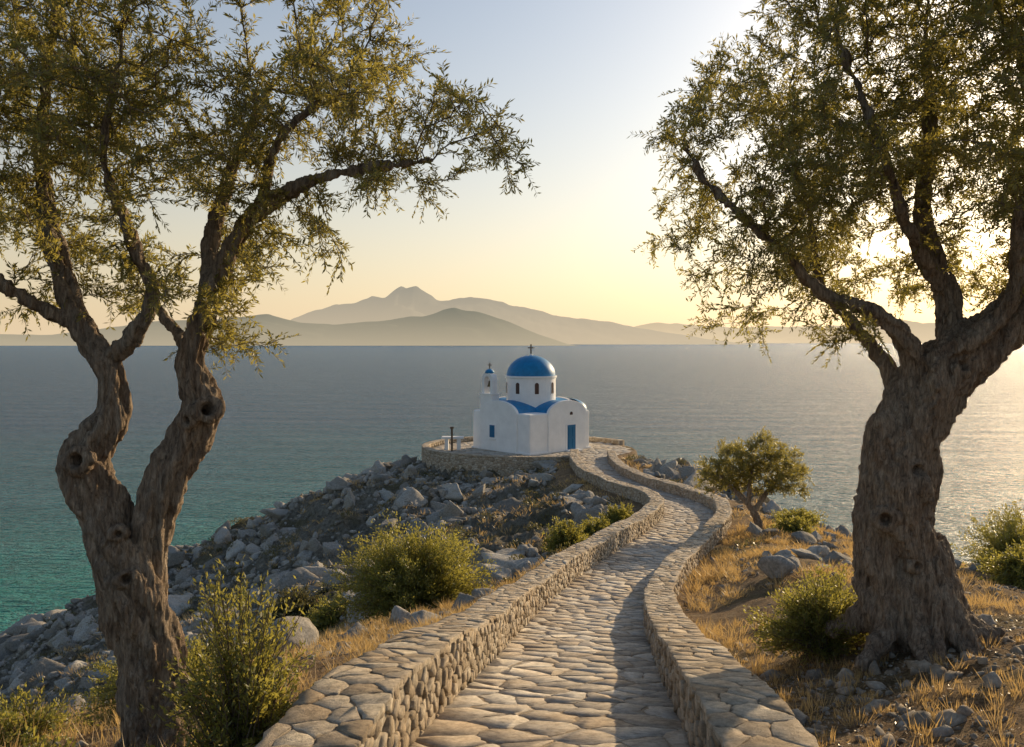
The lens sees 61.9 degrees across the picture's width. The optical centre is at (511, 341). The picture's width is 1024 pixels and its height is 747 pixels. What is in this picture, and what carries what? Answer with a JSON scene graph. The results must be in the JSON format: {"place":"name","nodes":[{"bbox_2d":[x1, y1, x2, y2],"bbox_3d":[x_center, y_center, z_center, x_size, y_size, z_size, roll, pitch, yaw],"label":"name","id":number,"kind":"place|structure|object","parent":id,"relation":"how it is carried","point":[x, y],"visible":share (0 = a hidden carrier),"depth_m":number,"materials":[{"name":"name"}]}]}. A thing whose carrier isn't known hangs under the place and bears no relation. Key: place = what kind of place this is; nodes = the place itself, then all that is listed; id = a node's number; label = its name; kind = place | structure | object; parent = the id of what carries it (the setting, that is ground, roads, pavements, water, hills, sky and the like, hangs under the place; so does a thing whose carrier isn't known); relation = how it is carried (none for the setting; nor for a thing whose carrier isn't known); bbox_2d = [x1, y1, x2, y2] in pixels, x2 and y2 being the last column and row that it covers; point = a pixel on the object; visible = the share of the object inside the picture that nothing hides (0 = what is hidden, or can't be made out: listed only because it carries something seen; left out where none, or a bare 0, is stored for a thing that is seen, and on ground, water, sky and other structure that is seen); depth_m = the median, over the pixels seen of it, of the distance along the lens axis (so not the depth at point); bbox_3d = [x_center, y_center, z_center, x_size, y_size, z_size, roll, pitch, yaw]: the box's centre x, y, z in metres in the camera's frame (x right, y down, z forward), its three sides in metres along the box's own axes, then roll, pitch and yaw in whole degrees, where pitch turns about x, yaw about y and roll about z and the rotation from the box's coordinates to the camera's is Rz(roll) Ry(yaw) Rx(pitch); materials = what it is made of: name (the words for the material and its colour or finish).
{"place":"outdoors","nodes":[
{"label":"outdoors","id":0,"kind":"place"},
{"bbox_2d":[0,308,576,345],"bbox_3d":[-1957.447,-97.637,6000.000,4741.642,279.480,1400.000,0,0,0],"label":"distant hills","id":1,"kind":"structure","parent":0,"point":[452,327],"depth_m":5570.01,"materials":[{"name":"grey stone"}]},
{"bbox_2d":[255,449,664,746],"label":"stone wall","id":2,"kind":"structure","parent":0,"point":[479,635],"depth_m":8.15,"materials":[{"name":"beige stone"}]},
{"bbox_2d":[0,343,1023,632],"bbox_3d":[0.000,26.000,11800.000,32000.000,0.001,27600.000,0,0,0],"label":"sea","id":3,"kind":"structure","parent":0,"point":[308,419],"depth_m":284.45,"materials":[{"name":"liquid"}]},
{"bbox_2d":[0,441,1023,746],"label":"ground","id":4,"kind":"structure","parent":0,"point":[316,511],"depth_m":20.75,"materials":[{"name":"soil"}]},
{"bbox_2d":[7,722,77,746],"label":"shrub","id":5,"kind":"object","parent":4,"relation":"on","point":[53,744],"visible":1,"depth_m":5.96,"materials":[{"name":"green plant"}]},
{"bbox_2d":[0,680,99,746],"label":"shrub","id":6,"kind":"object","parent":4,"relation":"on","point":[50,715],"visible":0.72,"depth_m":8.01,"materials":[{"name":"green plant"}]},
{"bbox_2d":[67,659,210,712],"bbox_3d":[-5.406,4.943,12.491,2.067,0.957,1.980,0,0,0],"label":"shrub","id":7,"kind":"object","parent":4,"relation":"on","point":[97,695],"visible":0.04,"depth_m":12.21,"materials":[{"name":"green plant"}]},
{"bbox_2d":[79,628,235,731],"bbox_3d":[-3.810,3.664,9.501,1.738,0.941,1.534,0,0,0],"label":"shrub","id":8,"kind":"object","parent":4,"relation":"on","point":[109,687],"visible":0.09,"depth_m":9.23,"materials":[{"name":"green plant"}]},
{"bbox_2d":[188,631,215,661],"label":"shrub","id":9,"kind":"object","parent":4,"relation":"on","point":[203,640],"visible":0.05,"depth_m":33.23,"materials":[{"name":"green plant"}]},
{"bbox_2d":[126,554,317,746],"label":"shrub","id":10,"kind":"object","parent":4,"relation":"on","point":[244,703],"visible":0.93,"depth_m":6.23,"materials":[{"name":"green plant"}]},
{"bbox_2d":[0,0,540,746],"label":"olive tree","id":11,"kind":"object","parent":4,"relation":"on","point":[126,542],"visible":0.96,"depth_m":6.88,"materials":[{"name":"green plant"}]},
{"bbox_2d":[258,583,323,621],"bbox_3d":[-9.113,11.006,36.125,3.052,1.410,2.756,0,0,41],"label":"shrub","id":12,"kind":"object","parent":4,"relation":"on","point":[306,599],"visible":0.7,"depth_m":35.74,"materials":[{"name":"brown plant"}]},
{"bbox_2d":[304,591,346,631],"bbox_3d":[-6.600,10.185,32.063,2.576,1.446,2.204,0,0,0],"label":"shrub","id":13,"kind":"object","parent":4,"relation":"on","point":[319,620],"visible":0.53,"depth_m":31.68,"materials":[{"name":"green plant"}]},
{"bbox_2d":[1,454,766,710],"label":"hillside scrub","id":14,"kind":"object","parent":4,"relation":"on","point":[540,526],"visible":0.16,"depth_m":50.10,"materials":[{"name":"green plant"}]},
{"bbox_2d":[314,509,501,626],"bbox_3d":[-2.969,6.642,25.526,5.746,3.420,4.460,0,0,-23],"label":"shrub","id":15,"kind":"object","parent":4,"relation":"on","point":[406,575],"visible":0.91,"depth_m":24.89,"materials":[{"name":"green plant"}]},
{"bbox_2d":[12,457,837,702],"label":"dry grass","id":16,"kind":"structure","parent":4,"relation":"on","point":[517,512],"depth_m":50.74,"materials":[{"name":"brown plant"}]},
{"bbox_2d":[0,454,851,715],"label":"hillside rocks","id":17,"kind":"object","parent":4,"relation":"on","point":[22,634],"visible":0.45,"depth_m":54.22,"materials":[{"name":"stone"}]},
{"bbox_2d":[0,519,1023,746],"bbox_3d":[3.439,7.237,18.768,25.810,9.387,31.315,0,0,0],"label":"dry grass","id":18,"kind":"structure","parent":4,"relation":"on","point":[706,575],"depth_m":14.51,"materials":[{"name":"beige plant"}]},
{"bbox_2d":[40,459,989,737],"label":"boulders","id":19,"kind":"object","parent":4,"relation":"on","point":[782,563],"visible":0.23,"depth_m":20.11,"materials":[{"name":"stone"}]},
{"bbox_2d":[9,606,1023,746],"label":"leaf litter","id":20,"kind":"object","parent":4,"relation":"on","point":[847,733],"visible":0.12,"depth_m":8.12,"materials":[{"name":"brown plant"}]},
{"bbox_2d":[29,541,1023,746],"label":"ground stones","id":21,"kind":"object","parent":4,"relation":"on","point":[958,716],"visible":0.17,"depth_m":8.58,"materials":[{"name":"grey stone"}]},
{"bbox_2d":[541,516,588,554],"bbox_3d":[2.041,6.972,30.558,2.099,1.541,1.902,0,0,0],"label":"shrub","id":22,"kind":"object","parent":4,"relation":"on","point":[565,533],"visible":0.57,"depth_m":30.26,"materials":[{"name":"green plant"}]},
{"bbox_2d":[576,514,609,536],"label":"shrub","id":23,"kind":"object","parent":4,"relation":"on","point":[593,527],"visible":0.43,"depth_m":32.84,"materials":[{"name":"green plant"}]},
{"bbox_2d":[589,502,633,526],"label":"shrub","id":24,"kind":"object","parent":4,"relation":"on","point":[614,514],"visible":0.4,"depth_m":34.44,"materials":[{"name":"green plant"}]},
{"bbox_2d":[694,426,814,529],"bbox_3d":[9.299,5.415,33.118,4.979,4.289,3.044,0,0,0],"label":"olive tree","id":25,"kind":"object","parent":4,"relation":"on","point":[752,462],"visible":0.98,"depth_m":32.71,"materials":[{"name":"green plant"}]},
{"bbox_2d":[766,513,818,533],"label":"shrub","id":26,"kind":"object","parent":4,"relation":"on","point":[796,524],"visible":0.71,"depth_m":31.82,"materials":[{"name":"green plant"}]},
{"bbox_2d":[771,507,827,526],"bbox_3d":[11.952,7.424,36.012,2.743,0.968,2.217,0,0,16],"label":"shrub","id":27,"kind":"object","parent":4,"relation":"on","point":[812,517],"visible":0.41,"depth_m":35.79,"materials":[{"name":"green plant"}]},
{"bbox_2d":[743,558,868,670],"bbox_3d":[3.949,3.426,10.942,1.997,1.328,1.551,0,0,0],"label":"shrub","id":28,"kind":"object","parent":4,"relation":"on","point":[811,612],"visible":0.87,"depth_m":10.70,"materials":[{"name":"green plant"}]},
{"bbox_2d":[628,0,1023,672],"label":"olive tree","id":29,"kind":"object","parent":4,"relation":"on","point":[908,588],"visible":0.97,"depth_m":9.65,"materials":[{"name":"green plant"}]},
{"bbox_2d":[950,499,1023,572],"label":"shrub","id":30,"kind":"object","parent":4,"relation":"on","point":[1011,530],"visible":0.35,"depth_m":22.56,"materials":[{"name":"green plant"}]},
{"bbox_2d":[973,539,1023,589],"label":"shrub","id":31,"kind":"object","parent":4,"relation":"on","point":[1005,570],"visible":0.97,"depth_m":19.00,"materials":[{"name":"green plant"}]},
{"bbox_2d":[0,0,1023,334],"label":"sky","id":32,"kind":"structure","parent":0,"point":[582,76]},
{"bbox_2d":[291,286,742,343],"bbox_3d":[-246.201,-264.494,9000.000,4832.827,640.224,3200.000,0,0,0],"label":"distant hills","id":33,"kind":"structure","parent":0,"point":[400,302],"depth_m":8352.22,"materials":[{"name":"grey stone"}]},
{"bbox_2d":[421,436,623,476],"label":"terrace wall","id":34,"kind":"structure","parent":0,"point":[429,455],"depth_m":64.83,"materials":[{"name":"beige stone"}]},
{"bbox_2d":[434,442,630,457],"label":"church yard paving","id":35,"kind":"structure","parent":0,"point":[601,449],"depth_m":69.92,"materials":[{"name":"beige stone"}]},
{"bbox_2d":[450,427,453,450],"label":"wooden post","id":36,"kind":"object","parent":35,"relation":"on","point":[451,428],"visible":0.79,"depth_m":69.52,"materials":[{"name":"brown wood"}]},
{"bbox_2d":[442,436,463,449],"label":"stone table","id":37,"kind":"object","parent":35,"relation":"on","point":[447,438],"visible":0.99,"depth_m":70.35,"materials":[{"name":"white stone"}]},
{"bbox_2d":[471,344,590,455],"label":"church","id":38,"kind":"structure","parent":35,"relation":"on","point":[530,413],"depth_m":69.88,"materials":[{"name":"white paint"}]},
{"bbox_2d":[516,383,518,393],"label":"drum window","id":39,"kind":"structure","parent":38,"relation":"in","point":[517,384],"depth_m":70.14,"materials":[{"name":"brown"}]},
{"bbox_2d":[535,383,538,393],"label":"drum window","id":40,"kind":"structure","parent":38,"relation":"in","point":[536,384],"depth_m":69.83,"materials":[{"name":"brown"}]},
{"bbox_2d":[551,382,553,393],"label":"drum window","id":41,"kind":"structure","parent":38,"relation":"in","point":[552,384],"depth_m":70.74,"materials":[{"name":"brown"}]},
{"bbox_2d":[568,424,575,449],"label":"door leaf","id":42,"kind":"structure","parent":38,"relation":"in","point":[571,437],"depth_m":70.00,"materials":[{"name":"blue wood"}]},
{"bbox_2d":[408,456,714,746],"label":"stone path","id":43,"kind":"structure","parent":0,"point":[572,664],"depth_m":10.64,"materials":[{"name":"beige stone"}]},
{"bbox_2d":[607,451,818,746],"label":"stone wall","id":44,"kind":"structure","parent":0,"point":[703,677],"depth_m":8.26,"materials":[{"name":"beige stone"}]},
{"bbox_2d":[635,320,935,342],"bbox_3d":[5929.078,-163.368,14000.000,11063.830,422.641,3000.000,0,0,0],"label":"distant hills","id":45,"kind":"structure","parent":0,"point":[923,332],"depth_m":13240.99,"materials":[{"name":"grey stone"}]}
]}

